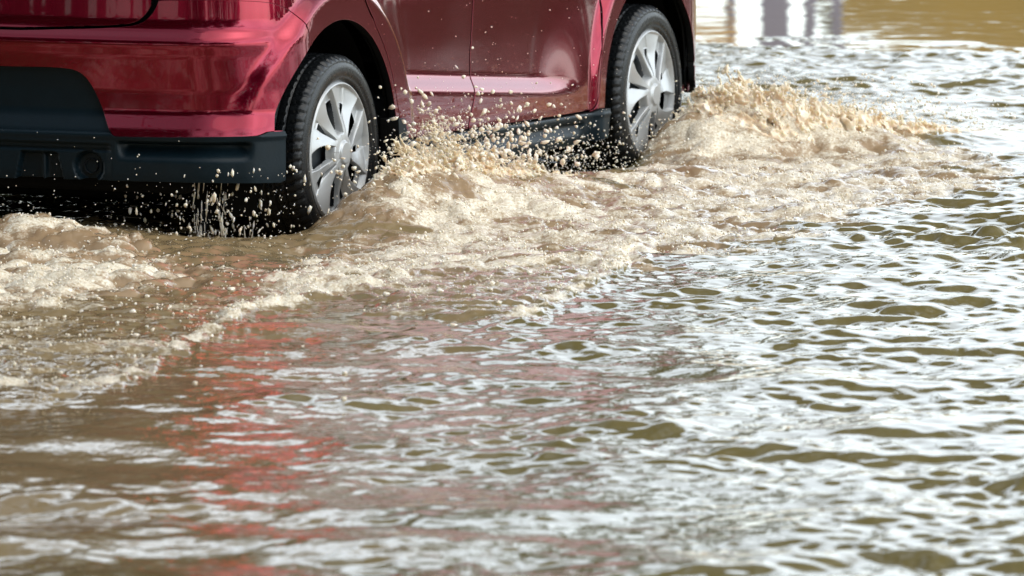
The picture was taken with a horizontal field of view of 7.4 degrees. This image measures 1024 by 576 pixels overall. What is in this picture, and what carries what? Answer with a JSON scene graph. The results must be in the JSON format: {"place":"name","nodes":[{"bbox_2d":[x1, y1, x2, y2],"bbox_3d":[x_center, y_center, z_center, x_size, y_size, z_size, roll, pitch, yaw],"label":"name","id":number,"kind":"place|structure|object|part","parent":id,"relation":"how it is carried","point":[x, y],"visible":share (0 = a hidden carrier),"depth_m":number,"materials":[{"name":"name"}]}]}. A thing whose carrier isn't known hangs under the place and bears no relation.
{"place":"outdoors","nodes":[
{"label":"outdoors","id":0,"kind":"place"},
{"bbox_2d":[0,0,1023,575],"bbox_3d":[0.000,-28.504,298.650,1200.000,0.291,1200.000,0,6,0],"label":"flood water","id":1,"kind":"structure","parent":0,"point":[842,394],"depth_m":19.54,"materials":[{"name":"brown liquid"}]},
{"bbox_2d":[6,132,242,242],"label":"dotted drops","id":2,"kind":"object","parent":1,"relation":"on","point":[111,200],"visible":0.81,"depth_m":22.65,"materials":[{"name":"liquid"}]},
{"bbox_2d":[192,183,254,237],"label":"water strings","id":3,"kind":"object","parent":1,"relation":"on","point":[221,228],"visible":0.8,"depth_m":22.96},
{"bbox_2d":[95,166,362,237],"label":"falling drops","id":4,"kind":"object","parent":1,"relation":"on","point":[213,199],"visible":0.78,"depth_m":22.93,"materials":[{"name":"liquid"}]},
{"bbox_2d":[0,161,821,399],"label":"foam bubbles","id":5,"kind":"object","parent":1,"relation":"on","point":[384,293],"visible":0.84,"depth_m":20.90,"materials":[{"name":"liquid"}]},
{"bbox_2d":[273,46,630,214],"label":"spray drops","id":6,"kind":"object","parent":1,"relation":"on","point":[499,125],"visible":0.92,"depth_m":23.61,"materials":[{"name":"liquid"}]},
{"bbox_2d":[355,110,594,201],"bbox_3d":[-0.084,-0.379,23.646,0.429,0.346,1.596,3,6,23],"label":"wheel splash","id":7,"kind":"object","parent":1,"relation":"on","point":[494,168],"visible":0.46,"depth_m":23.45,"materials":[{"name":"beige liquid"}]},
{"bbox_2d":[0,95,1020,402],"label":"froth","id":8,"kind":"object","parent":1,"relation":"on","point":[424,235],"visible":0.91,"depth_m":22.50,"materials":[{"name":"liquid"}]},
{"bbox_2d":[517,111,675,173],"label":"fine drops","id":9,"kind":"object","parent":1,"relation":"on","point":[600,159],"visible":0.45,"depth_m":25.02,"materials":[{"name":"liquid"}]},
{"bbox_2d":[668,64,1023,144],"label":"front wheel splash","id":10,"kind":"object","parent":1,"relation":"on","point":[815,114],"visible":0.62,"depth_m":25.53,"materials":[{"name":"beige liquid"}]},
{"bbox_2d":[674,59,1022,127],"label":"bow drops","id":11,"kind":"object","parent":10,"relation":"on","point":[863,96],"visible":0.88,"depth_m":25.59,"materials":[{"name":"liquid"}]},
{"bbox_2d":[690,70,1008,129],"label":"bow mist","id":12,"kind":"structure","parent":1,"relation":"on","point":[866,103],"depth_m":25.70,"materials":[{"name":"liquid"}]},
{"label":"road","id":13,"kind":"structure","parent":0,"visible":0},
{"bbox_2d":[0,0,695,236],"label":"car","id":14,"kind":"object","parent":13,"relation":"on","point":[272,90],"visible":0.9,"depth_m":23.09,"materials":[{"name":"paint"}]},
{"bbox_3d":[-0.310,-0.777,23.764,0.092,0.657,0.965,3,6,23],"label":"rear door","id":15,"kind":"part","parent":14,"relation":"part of","materials":[{"name":"paint"}]},
{"bbox_2d":[382,0,658,132],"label":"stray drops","id":16,"kind":"object","parent":14,"relation":"attached to","point":[540,72],"visible":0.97,"depth_m":24.24,"materials":[{"name":"liquid"}]},
{"bbox_3d":[0.058,-0.857,24.608,0.083,0.669,1.095,3,6,24],"label":"front door","id":17,"kind":"part","parent":14,"relation":"part of","materials":[{"name":"paint"}]}
]}

